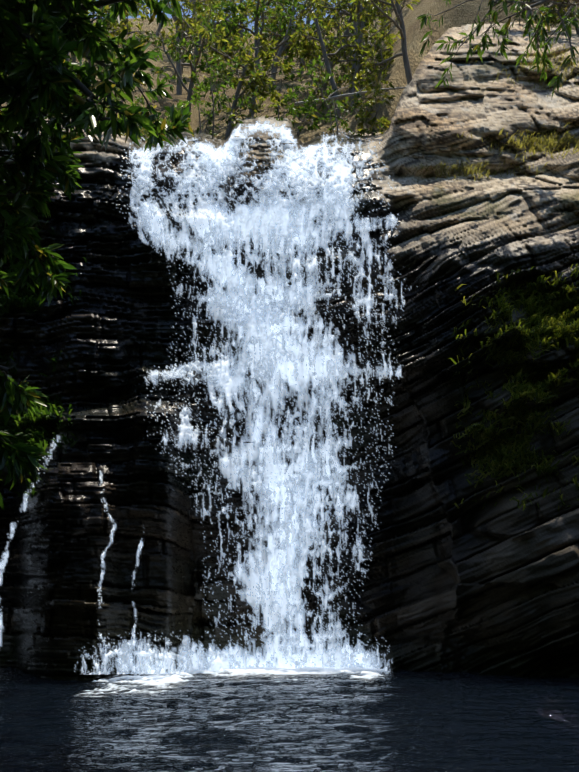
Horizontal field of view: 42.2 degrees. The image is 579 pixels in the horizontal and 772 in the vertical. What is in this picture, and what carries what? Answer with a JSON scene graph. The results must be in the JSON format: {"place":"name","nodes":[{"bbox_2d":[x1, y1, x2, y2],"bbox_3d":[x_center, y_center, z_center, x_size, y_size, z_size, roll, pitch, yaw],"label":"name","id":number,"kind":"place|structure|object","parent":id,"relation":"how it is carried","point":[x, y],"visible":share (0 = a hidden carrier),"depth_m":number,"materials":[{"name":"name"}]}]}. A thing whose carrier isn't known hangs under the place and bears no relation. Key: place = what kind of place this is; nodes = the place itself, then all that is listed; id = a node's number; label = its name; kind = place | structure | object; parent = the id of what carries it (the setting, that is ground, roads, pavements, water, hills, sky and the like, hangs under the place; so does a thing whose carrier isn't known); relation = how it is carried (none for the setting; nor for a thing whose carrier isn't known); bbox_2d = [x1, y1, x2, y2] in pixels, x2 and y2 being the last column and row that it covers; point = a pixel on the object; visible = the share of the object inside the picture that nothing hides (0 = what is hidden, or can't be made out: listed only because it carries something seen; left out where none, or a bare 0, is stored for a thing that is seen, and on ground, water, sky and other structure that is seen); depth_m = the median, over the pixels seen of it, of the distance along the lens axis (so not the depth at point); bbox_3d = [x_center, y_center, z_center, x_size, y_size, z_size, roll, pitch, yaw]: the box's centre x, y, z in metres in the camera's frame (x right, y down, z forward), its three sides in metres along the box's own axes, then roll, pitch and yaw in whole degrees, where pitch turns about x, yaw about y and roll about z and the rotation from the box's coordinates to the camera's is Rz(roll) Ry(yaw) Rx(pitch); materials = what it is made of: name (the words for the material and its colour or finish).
{"place":"outdoors","nodes":[
{"label":"outdoors","id":0,"kind":"place"},
{"bbox_2d":[88,0,351,32],"label":"sky","id":1,"kind":"structure","parent":0,"point":[168,15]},
{"bbox_2d":[0,22,578,680],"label":"cliff rock","id":2,"kind":"object","parent":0,"point":[448,586],"visible":0.6,"depth_m":10.86,"materials":[{"name":"black stone"}]},
{"bbox_2d":[0,182,87,503],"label":"tree","id":3,"kind":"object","parent":2,"relation":"on","point":[30,299],"depth_m":11.52,"materials":[{"name":"green plant"}]},
{"bbox_2d":[82,61,144,118],"bbox_3d":[-4.728,-7.644,19.976,2.172,2.421,1.438,-6,-17,19],"label":"shrub","id":4,"kind":"object","parent":2,"relation":"on","point":[140,100],"visible":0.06,"depth_m":19.68,"materials":[{"name":"green plant"}]},
{"bbox_2d":[70,97,164,144],"bbox_3d":[-4.184,-5.940,17.892,2.262,2.597,1.484,9,-18,-30],"label":"shrub","id":5,"kind":"object","parent":2,"relation":"on","point":[141,134],"depth_m":18.02,"materials":[{"name":"green plant"}]},
{"bbox_2d":[105,66,156,141],"bbox_3d":[-3.723,-5.774,17.380,2.133,2.413,2.880,-9,-18,28],"label":"shrub","id":6,"kind":"object","parent":2,"relation":"on","point":[144,131],"visible":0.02,"depth_m":16.87,"materials":[{"name":"green plant"}]},
{"bbox_2d":[153,100,191,145],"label":"shrub","id":7,"kind":"object","parent":2,"relation":"on","point":[178,106],"visible":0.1,"depth_m":17.90,"materials":[{"name":"green plant"}]},
{"bbox_2d":[0,120,409,674],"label":"waterfall spray","id":8,"kind":"object","parent":2,"relation":"on","point":[277,218],"visible":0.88,"depth_m":11.46,"materials":[{"name":"liquid"}]},
{"bbox_2d":[0,121,417,673],"bbox_3d":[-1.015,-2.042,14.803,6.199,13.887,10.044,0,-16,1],"label":"waterfall","id":9,"kind":"structure","parent":2,"relation":"on","point":[316,646],"depth_m":11.49,"materials":[{"name":"liquid"}]},
{"bbox_2d":[306,55,385,136],"bbox_3d":[1.345,-7.075,19.677,2.254,2.876,2.334,6,-17,-20],"label":"shrub","id":10,"kind":"object","parent":2,"relation":"on","point":[339,105],"visible":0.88,"depth_m":19.41,"materials":[{"name":"green plant"}]},
{"bbox_2d":[295,81,405,114],"bbox_3d":[1.783,-7.770,20.175,3.278,0.898,0.438,0,-16,-1],"label":"fallen branch","id":11,"kind":"object","parent":2,"relation":"on","point":[333,97],"visible":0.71,"depth_m":20.07,"materials":[{"name":"grey wood"}]},
{"bbox_2d":[351,75,395,135],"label":"shrub","id":12,"kind":"object","parent":2,"relation":"on","point":[371,102],"visible":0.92,"depth_m":19.30,"materials":[{"name":"green plant"}]},
{"bbox_2d":[405,41,578,179],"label":"grass","id":13,"kind":"structure","parent":2,"relation":"on","point":[518,144],"depth_m":15.82,"materials":[{"name":"green plant"}]},
{"bbox_2d":[416,0,578,99],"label":"tree","id":14,"kind":"object","parent":2,"relation":"on","point":[543,21],"visible":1,"depth_m":13.68,"materials":[{"name":"green plant"}]},
{"bbox_2d":[0,667,578,771],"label":"pool water","id":15,"kind":"structure","parent":0,"point":[400,720],"depth_m":5.61,"materials":[{"name":"blue liquid"}]},
{"bbox_2d":[78,667,386,696],"bbox_3d":[-0.939,3.405,8.851,8.150,0.104,4.140,0,-16,1],"label":"pool foam","id":16,"kind":"object","parent":15,"relation":"on","point":[163,681],"visible":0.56,"depth_m":8.94,"materials":[{"name":"liquid"}]},
{"bbox_2d":[1,0,578,142],"bbox_3d":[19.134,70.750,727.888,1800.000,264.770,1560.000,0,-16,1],"label":"terrain","id":17,"kind":"structure","parent":0,"point":[464,14],"depth_m":26.98,"materials":[{"name":"brown soil"}]},
{"bbox_2d":[29,1,122,100],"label":"hill tree","id":18,"kind":"object","parent":17,"relation":"on","point":[68,59],"depth_m":23.93,"materials":[{"name":"green plant"}]},
{"bbox_2d":[50,3,116,78],"bbox_3d":[-5.862,-9.493,21.730,2.329,4.141,3.183,6,-17,-19],"label":"hill tree","id":19,"kind":"object","parent":17,"relation":"on","point":[72,59],"depth_m":22.12,"materials":[{"name":"green plant"}]},
{"bbox_2d":[0,0,195,509],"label":"tree foliage","id":20,"kind":"object","parent":17,"relation":"on","point":[41,81],"visible":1,"depth_m":8.69,"materials":[{"name":"green plant"}]},
{"bbox_2d":[77,0,153,66],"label":"hill tree","id":21,"kind":"object","parent":17,"relation":"on","point":[113,26],"visible":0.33,"depth_m":22.77,"materials":[{"name":"green plant"}]},
{"bbox_2d":[105,5,142,40],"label":"hill tree","id":22,"kind":"object","parent":17,"relation":"on","point":[125,25],"visible":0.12,"depth_m":34.66,"materials":[{"name":"green plant"}]},
{"bbox_2d":[131,100,149,142],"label":"shrub","id":23,"kind":"object","parent":17,"relation":"on","point":[140,114],"visible":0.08,"depth_m":20.20,"materials":[{"name":"green plant"}]},
{"bbox_2d":[143,0,181,35],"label":"hill tree","id":24,"kind":"object","parent":17,"relation":"on","point":[158,29],"visible":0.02,"depth_m":38.25,"materials":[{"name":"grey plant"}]},
{"bbox_2d":[157,13,206,73],"bbox_3d":[-4.500,-14.537,31.653,2.164,2.648,1.530,-6,-17,20],"label":"hill tree","id":25,"kind":"object","parent":17,"relation":"on","point":[166,37],"visible":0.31,"depth_m":31.63,"materials":[{"name":"green plant"}]},
{"bbox_2d":[120,0,253,94],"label":"hill tree","id":26,"kind":"object","parent":17,"relation":"on","point":[179,64],"visible":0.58,"depth_m":28.29,"materials":[{"name":"green plant"}]},
{"bbox_2d":[136,0,243,121],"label":"hill tree","id":27,"kind":"object","parent":17,"relation":"on","point":[176,55],"visible":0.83,"depth_m":24.31,"materials":[{"name":"green plant"}]},
{"bbox_2d":[170,0,224,53],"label":"hill tree","id":28,"kind":"object","parent":17,"relation":"on","point":[199,8],"visible":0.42,"depth_m":36.93,"materials":[{"name":"green plant"}]},
{"bbox_2d":[183,0,220,18],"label":"hill tree","id":29,"kind":"object","parent":17,"relation":"on","point":[196,7],"visible":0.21,"depth_m":40.84,"materials":[{"name":"green plant"}]},
{"bbox_2d":[184,0,220,47],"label":"hill tree","id":30,"kind":"object","parent":17,"relation":"on","point":[209,1],"visible":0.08,"depth_m":39.41,"materials":[{"name":"green plant"}]},
{"bbox_2d":[183,54,236,135],"bbox_3d":[-2.365,-7.894,21.253,1.914,2.489,1.329,11,-19,-35],"label":"shrub","id":31,"kind":"object","parent":17,"relation":"on","point":[202,89],"visible":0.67,"depth_m":21.24,"materials":[{"name":"green plant"}]},
{"bbox_2d":[185,53,263,138],"bbox_3d":[-1.317,-6.926,19.018,2.668,2.760,1.475,14,-21,-41],"label":"shrub","id":32,"kind":"object","parent":17,"relation":"on","point":[217,93],"visible":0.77,"depth_m":18.77,"materials":[{"name":"green plant"}]},
{"bbox_2d":[196,57,253,122],"bbox_3d":[-1.829,-9.022,23.061,2.109,2.183,1.557,4,-16,-15],"label":"shrub","id":33,"kind":"object","parent":17,"relation":"on","point":[207,71],"visible":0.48,"depth_m":22.88,"materials":[{"name":"green plant"}]},
{"bbox_2d":[206,27,249,80],"bbox_3d":[-2.420,-13.639,30.712,1.163,2.804,1.938,-11,-19,33],"label":"hill tree","id":34,"kind":"object","parent":17,"relation":"on","point":[235,35],"visible":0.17,"depth_m":30.50,"materials":[{"name":"green plant"}]},
{"bbox_2d":[209,15,250,55],"bbox_3d":[-3.064,-17.394,37.648,2.230,3.204,2.303,0,-16,1],"label":"hill tree","id":35,"kind":"object","parent":17,"relation":"on","point":[233,29],"visible":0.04,"depth_m":38.01,"materials":[{"name":"green plant"}]},
{"bbox_2d":[215,0,254,39],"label":"hill tree","id":36,"kind":"object","parent":17,"relation":"on","point":[229,10],"visible":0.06,"depth_m":41.21,"materials":[{"name":"green plant"}]},
{"bbox_2d":[188,11,294,139],"bbox_3d":[-1.255,-8.762,21.071,2.344,3.870,2.991,-8,-17,25],"label":"hill tree","id":37,"kind":"object","parent":17,"relation":"on","point":[265,53],"visible":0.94,"depth_m":21.15,"materials":[{"name":"green plant"}]},
{"bbox_2d":[197,0,307,68],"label":"hill tree","id":38,"kind":"object","parent":17,"relation":"on","point":[247,24],"visible":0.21,"depth_m":34.48,"materials":[{"name":"green plant"}]},
{"bbox_2d":[222,94,285,128],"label":"shrub","id":39,"kind":"object","parent":17,"relation":"on","point":[256,108],"visible":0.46,"depth_m":19.94,"materials":[{"name":"green plant"}]},
{"bbox_2d":[238,0,275,20],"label":"hill tree","id":40,"kind":"object","parent":17,"relation":"on","point":[266,6],"visible":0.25,"depth_m":43.56,"materials":[{"name":"green plant"}]},
{"bbox_2d":[198,0,321,113],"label":"hill tree","id":41,"kind":"object","parent":17,"relation":"on","point":[258,11],"visible":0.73,"depth_m":24.86,"materials":[{"name":"green plant"}]},
{"bbox_2d":[246,19,309,77],"bbox_3d":[-0.457,-13.365,30.407,2.568,2.693,1.908,-6,-17,19],"label":"hill tree","id":42,"kind":"object","parent":17,"relation":"on","point":[282,54],"visible":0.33,"depth_m":30.41,"materials":[{"name":"green plant"}]},
{"bbox_2d":[258,3,306,58],"bbox_3d":[-0.436,-17.432,35.736,2.377,5.467,2.824,5,-17,-17],"label":"hill tree","id":43,"kind":"object","parent":17,"relation":"on","point":[277,22],"visible":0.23,"depth_m":35.61,"materials":[{"name":"green plant"}]},
{"bbox_2d":[255,60,311,121],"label":"shrub","id":44,"kind":"object","parent":17,"relation":"on","point":[277,108],"visible":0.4,"depth_m":22.62,"materials":[{"name":"green plant"}]},
{"bbox_2d":[258,0,328,85],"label":"hill tree","id":45,"kind":"object","parent":17,"relation":"on","point":[282,48],"visible":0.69,"depth_m":28.85,"materials":[{"name":"green plant"}]},
{"bbox_2d":[276,88,327,135],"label":"shrub","id":46,"kind":"object","parent":17,"relation":"on","point":[303,109],"visible":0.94,"depth_m":19.59,"materials":[{"name":"green plant"}]},
{"bbox_2d":[282,67,336,129],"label":"shrub","id":47,"kind":"object","parent":17,"relation":"on","point":[297,88],"visible":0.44,"depth_m":21.40,"materials":[{"name":"green plant"}]},
{"bbox_2d":[300,0,335,63],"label":"hill tree","id":48,"kind":"object","parent":17,"relation":"on","point":[320,22],"visible":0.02,"depth_m":37.45,"materials":[{"name":"green plant"}]},
{"bbox_2d":[266,0,370,73],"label":"hill tree","id":49,"kind":"object","parent":17,"relation":"on","point":[299,11],"visible":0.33,"depth_m":31.95,"materials":[{"name":"green plant"}]},
{"bbox_2d":[287,10,385,117],"bbox_3d":[1.276,-9.645,23.802,2.942,4.239,3.323,5,-17,-17],"label":"hill tree","id":50,"kind":"object","parent":17,"relation":"on","point":[310,46],"visible":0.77,"depth_m":23.51,"materials":[{"name":"green plant"}]},
{"bbox_2d":[307,0,375,63],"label":"hill tree","id":51,"kind":"object","parent":17,"relation":"on","point":[354,24],"visible":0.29,"depth_m":31.08,"materials":[{"name":"green plant"}]},
{"bbox_2d":[327,23,363,64],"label":"hill tree","id":52,"kind":"object","parent":17,"relation":"on","point":[337,35],"visible":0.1,"depth_m":34.25,"materials":[{"name":"green plant"}]},
{"bbox_2d":[301,0,394,92],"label":"hill tree","id":53,"kind":"object","parent":17,"relation":"on","point":[361,23],"visible":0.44,"depth_m":25.86,"materials":[{"name":"green plant"}]},
{"bbox_2d":[303,0,400,103],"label":"hill tree","id":54,"kind":"object","parent":17,"relation":"on","point":[386,54],"visible":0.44,"depth_m":24.16,"materials":[{"name":"green plant"}]},
{"bbox_2d":[302,0,402,90],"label":"hill tree","id":55,"kind":"object","parent":17,"relation":"on","point":[346,32],"visible":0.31,"depth_m":27.73,"materials":[{"name":"green plant"}]},
{"bbox_2d":[340,68,379,111],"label":"shrub","id":56,"kind":"object","parent":17,"relation":"on","point":[356,82],"visible":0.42,"depth_m":22.27,"materials":[{"name":"green plant"}]},
{"bbox_2d":[341,0,393,50],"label":"hill tree","id":57,"kind":"object","parent":17,"relation":"on","point":[342,19],"visible":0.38,"depth_m":28.09,"materials":[{"name":"green plant"}]},
{"bbox_2d":[349,0,419,96],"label":"hill tree","id":58,"kind":"object","parent":17,"relation":"on","point":[382,11],"visible":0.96,"depth_m":20.66,"materials":[{"name":"green plant"}]},
{"bbox_2d":[510,0,532,27],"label":"hill tree","id":59,"kind":"object","parent":17,"relation":"on","point":[528,12],"visible":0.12,"depth_m":24.86,"materials":[{"name":"green plant"}]},
{"bbox_2d":[531,0,578,30],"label":"hill tree","id":60,"kind":"object","parent":17,"relation":"on","point":[565,10],"visible":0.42,"depth_m":24.96,"materials":[{"name":"green plant"}]},
{"bbox_2d":[539,0,578,33],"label":"hill tree","id":61,"kind":"object","parent":17,"relation":"on","point":[564,14],"visible":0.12,"depth_m":25.28,"materials":[{"name":"green plant"}]},
{"bbox_2d":[448,264,578,510],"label":"green cliff grass","id":62,"kind":"structure","parent":0,"point":[546,320],"depth_m":10.35,"materials":[{"name":"green plant"}]}
]}

